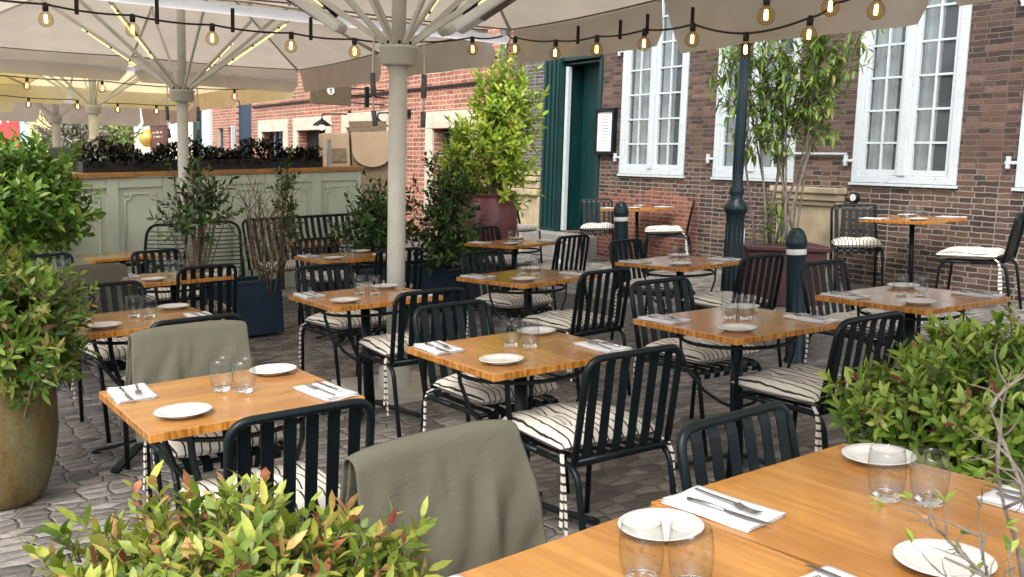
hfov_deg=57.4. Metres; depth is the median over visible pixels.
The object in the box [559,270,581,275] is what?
napkin
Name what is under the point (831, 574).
knife
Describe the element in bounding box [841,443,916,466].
plate
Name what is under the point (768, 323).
bistro table
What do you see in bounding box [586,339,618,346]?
knife
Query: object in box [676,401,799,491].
slatted chair
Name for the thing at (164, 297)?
slatted chair
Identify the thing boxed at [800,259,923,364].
slatted chair
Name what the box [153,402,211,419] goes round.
plate
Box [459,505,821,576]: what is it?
bistro table
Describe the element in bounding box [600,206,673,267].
wall table
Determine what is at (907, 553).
plate
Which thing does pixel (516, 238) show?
plate
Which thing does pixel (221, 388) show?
tumbler
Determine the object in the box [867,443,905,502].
tumbler
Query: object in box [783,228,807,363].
bollard
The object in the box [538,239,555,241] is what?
napkin
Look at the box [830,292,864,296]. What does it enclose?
knife
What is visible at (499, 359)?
plate
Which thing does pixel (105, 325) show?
plate
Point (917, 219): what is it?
plate
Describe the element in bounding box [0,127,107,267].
laurel shrub
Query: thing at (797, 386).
slatted chair
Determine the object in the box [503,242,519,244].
plate
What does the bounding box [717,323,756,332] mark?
plate
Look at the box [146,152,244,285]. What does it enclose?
slender shrub
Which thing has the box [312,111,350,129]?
wall lamp
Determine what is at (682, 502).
napkin
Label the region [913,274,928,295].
tumbler
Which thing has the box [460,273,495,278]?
napkin
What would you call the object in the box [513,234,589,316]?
slatted chair
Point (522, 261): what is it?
slatted chair
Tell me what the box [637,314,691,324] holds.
napkin
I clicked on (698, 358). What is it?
slatted chair
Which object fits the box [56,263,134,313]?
blanket
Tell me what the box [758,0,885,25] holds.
string lights
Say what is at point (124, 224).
panelled screen
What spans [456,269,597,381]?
bistro table
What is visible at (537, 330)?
plate
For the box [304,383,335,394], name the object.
fork
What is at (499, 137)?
potted tree
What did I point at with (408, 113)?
wall lamp
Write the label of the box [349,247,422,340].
slatted chair
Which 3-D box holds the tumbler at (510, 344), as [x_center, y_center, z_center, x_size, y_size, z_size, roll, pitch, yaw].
[-0.006,0.186,3.934,0.082,0.118,0.082,-5,8,-28]
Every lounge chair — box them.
[126,223,187,274]
[179,220,244,276]
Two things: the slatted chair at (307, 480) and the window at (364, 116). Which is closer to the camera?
the slatted chair at (307, 480)
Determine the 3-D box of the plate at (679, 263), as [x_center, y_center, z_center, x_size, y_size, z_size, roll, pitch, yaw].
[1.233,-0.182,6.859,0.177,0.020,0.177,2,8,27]
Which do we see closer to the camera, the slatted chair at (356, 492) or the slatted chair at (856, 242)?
the slatted chair at (356, 492)
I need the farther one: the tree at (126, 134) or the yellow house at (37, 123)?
the yellow house at (37, 123)
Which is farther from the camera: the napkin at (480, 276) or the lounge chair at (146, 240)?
the lounge chair at (146, 240)
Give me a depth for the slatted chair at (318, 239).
9.19 m
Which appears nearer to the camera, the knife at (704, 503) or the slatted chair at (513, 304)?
the knife at (704, 503)
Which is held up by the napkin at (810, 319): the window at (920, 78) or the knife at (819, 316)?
the knife at (819, 316)
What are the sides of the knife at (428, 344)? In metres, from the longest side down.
0.213 x 0.014 x 0.012 m
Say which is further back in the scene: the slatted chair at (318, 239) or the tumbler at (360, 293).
the slatted chair at (318, 239)
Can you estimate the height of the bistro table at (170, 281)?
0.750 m
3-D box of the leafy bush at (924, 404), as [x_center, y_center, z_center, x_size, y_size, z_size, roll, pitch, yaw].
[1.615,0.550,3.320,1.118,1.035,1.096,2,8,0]
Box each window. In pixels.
[258,119,288,157]
[293,116,331,156]
[341,111,388,132]
[424,109,477,222]
[613,0,689,177]
[706,38,801,182]
[843,0,972,188]
[1004,0,1023,190]
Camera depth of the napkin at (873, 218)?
8.58 m
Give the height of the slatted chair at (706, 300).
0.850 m
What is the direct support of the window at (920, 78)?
in the brown brick house at (929, 121)
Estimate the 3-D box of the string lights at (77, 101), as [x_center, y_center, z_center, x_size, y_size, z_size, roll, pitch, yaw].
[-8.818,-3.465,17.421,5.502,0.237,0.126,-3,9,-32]
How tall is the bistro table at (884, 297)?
0.750 m
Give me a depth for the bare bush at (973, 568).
1.26 m
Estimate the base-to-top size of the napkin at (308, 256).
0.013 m
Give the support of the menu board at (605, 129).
attached to the brown brick house at (929, 121)
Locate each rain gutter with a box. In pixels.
[0,57,297,82]
[101,0,509,43]
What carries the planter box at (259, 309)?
on the ground
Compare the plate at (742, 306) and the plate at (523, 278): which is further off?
the plate at (523, 278)
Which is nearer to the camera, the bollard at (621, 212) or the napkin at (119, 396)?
the napkin at (119, 396)
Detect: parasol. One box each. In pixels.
[0,0,495,266]
[0,62,292,178]
[0,73,40,111]
[0,88,197,146]
[250,0,927,407]
[955,0,996,5]
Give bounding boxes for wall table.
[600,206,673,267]
[859,216,966,282]
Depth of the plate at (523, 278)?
6.21 m
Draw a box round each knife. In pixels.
[119,387,133,399]
[314,381,341,391]
[425,343,448,351]
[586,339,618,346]
[648,315,679,320]
[687,497,771,524]
[795,313,827,318]
[805,565,840,576]
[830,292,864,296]
[961,290,992,294]
[983,485,1019,493]
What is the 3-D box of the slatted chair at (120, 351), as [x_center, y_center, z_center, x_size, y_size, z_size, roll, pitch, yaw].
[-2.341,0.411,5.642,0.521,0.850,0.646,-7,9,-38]
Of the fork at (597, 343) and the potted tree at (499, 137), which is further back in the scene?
the potted tree at (499, 137)
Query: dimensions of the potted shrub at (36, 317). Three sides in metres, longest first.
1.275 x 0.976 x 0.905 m
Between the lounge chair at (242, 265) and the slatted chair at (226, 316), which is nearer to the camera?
the slatted chair at (226, 316)
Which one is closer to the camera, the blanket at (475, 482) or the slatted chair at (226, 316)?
the blanket at (475, 482)
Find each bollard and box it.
[613,201,629,297]
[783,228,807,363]
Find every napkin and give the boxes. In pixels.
[107,383,157,403]
[123,274,139,278]
[183,311,211,316]
[293,291,325,298]
[294,381,359,401]
[297,254,318,257]
[413,340,463,354]
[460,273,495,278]
[467,241,491,243]
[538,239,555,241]
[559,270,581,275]
[573,339,631,352]
[619,259,651,263]
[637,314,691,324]
[661,485,785,532]
[708,257,741,260]
[782,313,838,323]
[801,565,856,576]
[820,291,870,299]
[859,217,887,219]
[935,216,967,217]
[950,290,1005,298]
[976,484,1023,513]
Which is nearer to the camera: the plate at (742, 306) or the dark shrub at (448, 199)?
the plate at (742, 306)
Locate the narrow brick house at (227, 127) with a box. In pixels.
[193,93,253,174]
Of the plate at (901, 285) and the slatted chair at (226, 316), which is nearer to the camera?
the slatted chair at (226, 316)
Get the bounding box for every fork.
[135,384,141,394]
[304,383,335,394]
[434,341,451,347]
[585,340,611,348]
[653,314,680,318]
[694,488,762,513]
[792,313,825,319]
[995,491,1019,500]
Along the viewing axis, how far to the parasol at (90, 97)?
17.54 m
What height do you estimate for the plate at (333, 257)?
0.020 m
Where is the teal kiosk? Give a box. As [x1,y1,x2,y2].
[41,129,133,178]
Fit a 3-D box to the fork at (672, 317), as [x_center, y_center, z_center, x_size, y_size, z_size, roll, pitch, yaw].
[0.745,0.134,4.507,0.021,0.007,0.197,-6,9,-31]
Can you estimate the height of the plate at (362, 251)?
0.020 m
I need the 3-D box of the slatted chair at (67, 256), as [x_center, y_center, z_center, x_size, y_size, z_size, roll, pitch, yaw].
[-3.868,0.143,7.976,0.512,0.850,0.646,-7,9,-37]
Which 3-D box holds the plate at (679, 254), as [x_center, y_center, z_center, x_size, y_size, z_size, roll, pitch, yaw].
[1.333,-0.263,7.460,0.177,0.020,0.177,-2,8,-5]
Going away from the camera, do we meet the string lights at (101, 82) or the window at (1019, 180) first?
the window at (1019, 180)
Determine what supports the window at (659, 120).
in the brown brick house at (929, 121)
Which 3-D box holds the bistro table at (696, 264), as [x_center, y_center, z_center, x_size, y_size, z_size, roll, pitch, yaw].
[1.292,0.163,7.186,0.700,0.750,0.700,-7,10,-38]
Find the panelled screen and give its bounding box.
[36,139,363,291]
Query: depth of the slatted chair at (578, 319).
5.95 m
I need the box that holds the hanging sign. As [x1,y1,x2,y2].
[310,86,384,107]
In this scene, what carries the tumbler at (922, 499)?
on the bistro table at (822, 499)
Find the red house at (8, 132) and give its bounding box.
[0,121,19,147]
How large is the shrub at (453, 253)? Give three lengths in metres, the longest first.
0.808 x 0.615 x 0.543 m
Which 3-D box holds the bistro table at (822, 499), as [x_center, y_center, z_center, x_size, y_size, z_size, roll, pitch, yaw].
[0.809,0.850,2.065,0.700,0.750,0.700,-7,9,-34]
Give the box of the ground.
[0,237,1023,576]
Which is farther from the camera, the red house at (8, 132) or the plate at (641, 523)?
the red house at (8, 132)
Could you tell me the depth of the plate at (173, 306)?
5.33 m
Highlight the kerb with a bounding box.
[480,284,983,384]
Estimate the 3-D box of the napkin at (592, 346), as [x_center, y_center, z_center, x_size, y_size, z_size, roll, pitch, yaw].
[0.373,0.239,3.867,0.128,0.013,0.239,-6,9,-31]
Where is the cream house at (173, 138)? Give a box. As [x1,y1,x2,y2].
[134,108,192,176]
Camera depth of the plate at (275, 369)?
3.56 m
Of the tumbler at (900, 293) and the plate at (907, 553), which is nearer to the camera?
the plate at (907, 553)
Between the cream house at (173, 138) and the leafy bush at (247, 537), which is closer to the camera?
the leafy bush at (247, 537)
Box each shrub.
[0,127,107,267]
[0,231,99,509]
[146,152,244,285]
[223,159,316,291]
[266,145,304,289]
[327,166,430,268]
[406,144,488,271]
[412,223,485,275]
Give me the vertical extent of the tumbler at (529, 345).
0.118 m
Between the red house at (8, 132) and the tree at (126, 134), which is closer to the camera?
the tree at (126, 134)
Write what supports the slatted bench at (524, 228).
on the ground
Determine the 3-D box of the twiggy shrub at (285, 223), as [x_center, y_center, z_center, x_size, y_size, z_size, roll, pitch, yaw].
[-2.072,-0.651,8.601,0.350,1.341,0.298,5,8,27]
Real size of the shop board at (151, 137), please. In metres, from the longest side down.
2.440 x 0.900 x 0.680 m
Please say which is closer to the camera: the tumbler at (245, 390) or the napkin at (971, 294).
the tumbler at (245, 390)
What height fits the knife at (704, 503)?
0.012 m
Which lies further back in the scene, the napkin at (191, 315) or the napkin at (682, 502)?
the napkin at (191, 315)
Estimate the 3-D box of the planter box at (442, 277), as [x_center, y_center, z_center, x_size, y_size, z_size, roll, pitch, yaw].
[-1.165,-0.008,9.686,1.730,0.500,0.450,-6,9,-33]
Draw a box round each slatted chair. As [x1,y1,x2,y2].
[22,252,81,344]
[70,280,147,442]
[120,313,242,500]
[130,248,199,307]
[143,424,295,530]
[176,263,236,319]
[177,398,374,538]
[294,237,358,331]
[295,262,385,385]
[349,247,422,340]
[355,476,359,520]
[357,287,470,437]
[413,299,569,492]
[460,249,552,337]
[469,226,537,290]
[503,344,682,536]
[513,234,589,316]
[521,267,630,395]
[580,198,614,263]
[609,238,695,339]
[629,276,762,456]
[641,200,694,271]
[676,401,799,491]
[682,253,783,366]
[726,311,904,478]
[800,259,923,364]
[828,204,883,290]
[935,211,1023,315]
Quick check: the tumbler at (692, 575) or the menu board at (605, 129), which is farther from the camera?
the menu board at (605, 129)
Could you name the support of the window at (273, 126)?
in the red brick house at (289, 122)
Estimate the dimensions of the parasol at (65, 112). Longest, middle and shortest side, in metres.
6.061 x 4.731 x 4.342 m
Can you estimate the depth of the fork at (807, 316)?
4.40 m
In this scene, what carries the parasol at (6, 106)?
on the ground
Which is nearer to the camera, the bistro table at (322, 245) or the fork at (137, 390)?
the fork at (137, 390)
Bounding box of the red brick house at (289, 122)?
[252,28,513,237]
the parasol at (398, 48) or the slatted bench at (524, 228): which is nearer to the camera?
the parasol at (398, 48)
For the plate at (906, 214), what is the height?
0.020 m
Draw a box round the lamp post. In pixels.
[720,42,752,291]
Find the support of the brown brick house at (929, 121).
on the ground
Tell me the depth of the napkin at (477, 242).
9.23 m
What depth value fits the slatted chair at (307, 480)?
2.70 m
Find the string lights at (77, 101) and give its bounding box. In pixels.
[0,95,189,114]
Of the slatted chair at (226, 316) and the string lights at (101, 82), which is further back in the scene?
the string lights at (101, 82)
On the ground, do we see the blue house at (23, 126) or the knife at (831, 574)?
the blue house at (23, 126)
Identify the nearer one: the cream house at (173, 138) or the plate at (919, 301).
the plate at (919, 301)
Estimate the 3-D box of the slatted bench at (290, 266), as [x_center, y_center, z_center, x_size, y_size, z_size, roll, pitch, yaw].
[-2.179,-0.317,10.567,1.512,0.997,0.725,-6,9,-33]
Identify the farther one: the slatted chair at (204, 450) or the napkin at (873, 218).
the napkin at (873, 218)
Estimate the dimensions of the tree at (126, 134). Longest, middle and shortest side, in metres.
3.186 x 2.091 x 1.773 m
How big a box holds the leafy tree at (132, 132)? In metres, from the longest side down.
5.348 x 3.151 x 2.218 m
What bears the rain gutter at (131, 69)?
attached to the parasol at (63, 35)
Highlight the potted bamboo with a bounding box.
[699,29,883,306]
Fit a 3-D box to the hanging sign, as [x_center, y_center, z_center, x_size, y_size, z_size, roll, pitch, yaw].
[-3.183,-3.759,18.193,1.550,0.420,0.078,-3,9,-34]
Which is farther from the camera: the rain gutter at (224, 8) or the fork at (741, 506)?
the rain gutter at (224, 8)
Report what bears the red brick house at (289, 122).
on the ground
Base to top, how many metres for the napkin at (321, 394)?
0.013 m
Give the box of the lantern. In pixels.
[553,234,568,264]
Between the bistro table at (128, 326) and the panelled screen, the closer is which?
the bistro table at (128, 326)
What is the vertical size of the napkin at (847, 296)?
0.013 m
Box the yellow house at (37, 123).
[28,103,124,151]
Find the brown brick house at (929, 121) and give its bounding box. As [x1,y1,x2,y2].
[507,0,1023,301]
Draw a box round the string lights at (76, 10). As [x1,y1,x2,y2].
[0,0,502,57]
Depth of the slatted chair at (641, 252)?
7.98 m
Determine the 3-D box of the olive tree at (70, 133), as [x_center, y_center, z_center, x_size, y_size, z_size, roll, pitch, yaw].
[-13.052,-3.963,27.848,2.955,4.318,2.488,2,8,0]
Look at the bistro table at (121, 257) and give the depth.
8.86 m
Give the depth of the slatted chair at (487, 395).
4.44 m
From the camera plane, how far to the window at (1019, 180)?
8.27 m
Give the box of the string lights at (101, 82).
[0,75,247,98]
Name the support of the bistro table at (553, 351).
on the ground
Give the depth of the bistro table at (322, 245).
9.92 m
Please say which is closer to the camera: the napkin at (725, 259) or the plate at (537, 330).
the plate at (537, 330)
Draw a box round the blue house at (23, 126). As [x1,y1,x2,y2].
[20,122,28,147]
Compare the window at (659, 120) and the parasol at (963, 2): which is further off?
the window at (659, 120)
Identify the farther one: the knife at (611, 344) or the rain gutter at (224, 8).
the rain gutter at (224, 8)
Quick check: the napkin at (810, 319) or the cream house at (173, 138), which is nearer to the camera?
the napkin at (810, 319)
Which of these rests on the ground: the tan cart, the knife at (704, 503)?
the tan cart
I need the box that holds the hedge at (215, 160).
[76,134,322,172]
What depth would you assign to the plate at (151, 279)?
6.72 m
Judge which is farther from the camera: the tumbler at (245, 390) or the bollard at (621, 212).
the bollard at (621, 212)
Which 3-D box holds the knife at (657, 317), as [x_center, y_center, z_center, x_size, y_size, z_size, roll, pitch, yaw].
[0.730,0.146,4.450,0.014,0.013,0.213,-4,10,-38]
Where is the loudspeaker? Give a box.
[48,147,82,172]
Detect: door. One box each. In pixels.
[221,101,251,156]
[539,54,603,234]
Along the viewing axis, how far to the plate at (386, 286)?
6.01 m
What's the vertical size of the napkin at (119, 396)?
0.014 m
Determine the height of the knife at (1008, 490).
0.012 m
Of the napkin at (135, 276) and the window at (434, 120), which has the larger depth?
the window at (434, 120)
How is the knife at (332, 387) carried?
on the napkin at (321, 394)
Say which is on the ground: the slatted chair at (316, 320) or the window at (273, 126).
the slatted chair at (316, 320)
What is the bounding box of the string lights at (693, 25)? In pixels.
[507,0,849,56]
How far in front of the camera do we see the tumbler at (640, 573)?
1.70 m
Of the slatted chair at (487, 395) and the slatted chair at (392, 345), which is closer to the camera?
the slatted chair at (487, 395)
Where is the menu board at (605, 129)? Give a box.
[593,108,617,154]
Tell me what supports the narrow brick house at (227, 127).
on the ground
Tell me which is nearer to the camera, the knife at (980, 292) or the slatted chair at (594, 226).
the knife at (980, 292)
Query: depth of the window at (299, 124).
22.18 m
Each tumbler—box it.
[125,297,139,317]
[140,296,156,317]
[208,358,232,392]
[231,358,253,393]
[355,274,365,294]
[370,291,379,294]
[501,319,519,347]
[520,323,536,348]
[619,517,664,576]
[668,518,714,576]
[721,294,738,319]
[737,295,751,319]
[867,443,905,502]
[893,273,908,295]
[909,448,950,507]
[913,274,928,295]
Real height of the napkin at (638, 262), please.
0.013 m
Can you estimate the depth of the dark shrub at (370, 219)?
9.32 m
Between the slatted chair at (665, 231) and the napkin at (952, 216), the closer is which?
the napkin at (952, 216)
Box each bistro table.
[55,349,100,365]
[68,306,224,472]
[76,251,165,266]
[99,368,364,481]
[121,269,233,305]
[287,238,355,310]
[289,286,442,428]
[294,251,385,343]
[406,331,634,525]
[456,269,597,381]
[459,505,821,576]
[464,239,562,321]
[615,256,739,362]
[633,306,841,476]
[651,443,1023,576]
[815,285,1010,427]
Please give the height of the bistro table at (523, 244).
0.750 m
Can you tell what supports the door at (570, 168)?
in the brown brick house at (929, 121)
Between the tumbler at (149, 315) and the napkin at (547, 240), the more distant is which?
the napkin at (547, 240)
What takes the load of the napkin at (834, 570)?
on the bistro table at (597, 551)
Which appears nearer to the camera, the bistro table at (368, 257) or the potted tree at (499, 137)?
the bistro table at (368, 257)
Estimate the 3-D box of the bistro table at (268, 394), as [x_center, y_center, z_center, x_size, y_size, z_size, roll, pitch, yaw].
[-0.971,0.736,3.280,0.700,0.750,0.700,-7,9,-34]
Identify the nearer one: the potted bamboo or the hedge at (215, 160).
the potted bamboo
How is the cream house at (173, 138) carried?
on the ground
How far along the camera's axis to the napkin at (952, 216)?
8.53 m
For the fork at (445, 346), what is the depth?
3.91 m
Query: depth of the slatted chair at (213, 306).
6.87 m
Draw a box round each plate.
[86,321,122,329]
[141,276,166,281]
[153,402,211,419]
[157,303,189,309]
[249,363,296,375]
[323,256,343,259]
[329,297,359,303]
[352,249,369,252]
[372,283,398,288]
[479,353,523,365]
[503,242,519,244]
[509,237,525,239]
[511,276,536,281]
[517,326,555,335]
[520,266,543,270]
[617,508,703,541]
[668,253,689,256]
[668,261,691,265]
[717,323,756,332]
[724,303,759,310]
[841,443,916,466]
[887,282,919,288]
[893,538,997,576]
[897,214,915,215]
[900,298,936,304]
[907,218,928,220]
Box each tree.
[24,110,121,159]
[99,124,143,177]
[118,126,133,177]
[434,45,548,273]
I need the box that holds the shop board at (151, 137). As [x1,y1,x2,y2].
[138,125,167,149]
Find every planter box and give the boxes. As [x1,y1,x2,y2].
[139,275,283,335]
[316,259,479,313]
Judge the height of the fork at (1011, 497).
0.007 m
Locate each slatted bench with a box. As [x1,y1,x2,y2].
[241,213,367,278]
[454,206,542,262]
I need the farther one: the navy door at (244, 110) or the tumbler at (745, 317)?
the navy door at (244, 110)
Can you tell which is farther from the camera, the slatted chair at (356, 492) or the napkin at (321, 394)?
the napkin at (321, 394)
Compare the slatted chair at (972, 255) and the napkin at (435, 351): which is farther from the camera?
the slatted chair at (972, 255)
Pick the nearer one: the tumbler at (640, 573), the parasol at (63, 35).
the tumbler at (640, 573)
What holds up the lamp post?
on the ground
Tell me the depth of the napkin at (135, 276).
6.95 m
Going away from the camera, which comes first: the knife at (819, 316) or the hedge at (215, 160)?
the knife at (819, 316)
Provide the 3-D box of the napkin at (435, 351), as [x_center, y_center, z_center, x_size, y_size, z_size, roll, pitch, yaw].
[-0.309,0.248,3.929,0.128,0.013,0.239,-6,9,-29]
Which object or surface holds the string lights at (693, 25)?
hanging from the parasol at (398, 48)
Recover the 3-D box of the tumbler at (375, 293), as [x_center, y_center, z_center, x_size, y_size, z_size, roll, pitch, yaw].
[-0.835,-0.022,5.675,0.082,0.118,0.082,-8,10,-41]
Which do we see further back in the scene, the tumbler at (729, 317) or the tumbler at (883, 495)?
the tumbler at (729, 317)
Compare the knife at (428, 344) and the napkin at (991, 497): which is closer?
the napkin at (991, 497)
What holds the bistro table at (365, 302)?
on the ground
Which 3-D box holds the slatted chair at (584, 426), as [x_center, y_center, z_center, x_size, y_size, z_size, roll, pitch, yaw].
[0.274,0.608,3.634,0.526,0.850,0.646,-6,9,-31]
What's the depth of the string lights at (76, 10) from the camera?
7.47 m
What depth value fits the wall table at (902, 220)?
8.59 m
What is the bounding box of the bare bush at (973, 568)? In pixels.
[868,306,1023,576]
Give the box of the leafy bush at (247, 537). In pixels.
[9,460,452,576]
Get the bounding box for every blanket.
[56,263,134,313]
[125,320,252,443]
[338,419,547,576]
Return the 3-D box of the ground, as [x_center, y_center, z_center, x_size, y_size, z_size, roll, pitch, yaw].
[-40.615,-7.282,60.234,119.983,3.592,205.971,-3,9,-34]
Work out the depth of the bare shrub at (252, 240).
8.46 m
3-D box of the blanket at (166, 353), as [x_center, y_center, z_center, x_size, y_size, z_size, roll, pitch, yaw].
[-1.369,0.378,4.000,0.515,0.459,0.233,-6,9,-32]
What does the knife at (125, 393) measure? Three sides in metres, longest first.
0.213 x 0.014 x 0.012 m
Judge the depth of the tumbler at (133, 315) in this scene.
5.00 m
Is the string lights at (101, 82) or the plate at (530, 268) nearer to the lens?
the plate at (530, 268)
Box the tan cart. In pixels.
[319,121,388,236]
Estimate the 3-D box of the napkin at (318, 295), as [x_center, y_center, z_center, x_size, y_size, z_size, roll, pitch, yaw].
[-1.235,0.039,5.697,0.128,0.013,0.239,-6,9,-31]
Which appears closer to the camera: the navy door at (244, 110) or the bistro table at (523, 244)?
the bistro table at (523, 244)
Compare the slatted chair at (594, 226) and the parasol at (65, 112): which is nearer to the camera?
the slatted chair at (594, 226)
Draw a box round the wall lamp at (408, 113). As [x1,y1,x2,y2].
[377,109,410,126]
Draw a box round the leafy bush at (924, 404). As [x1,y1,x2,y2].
[815,303,1023,486]

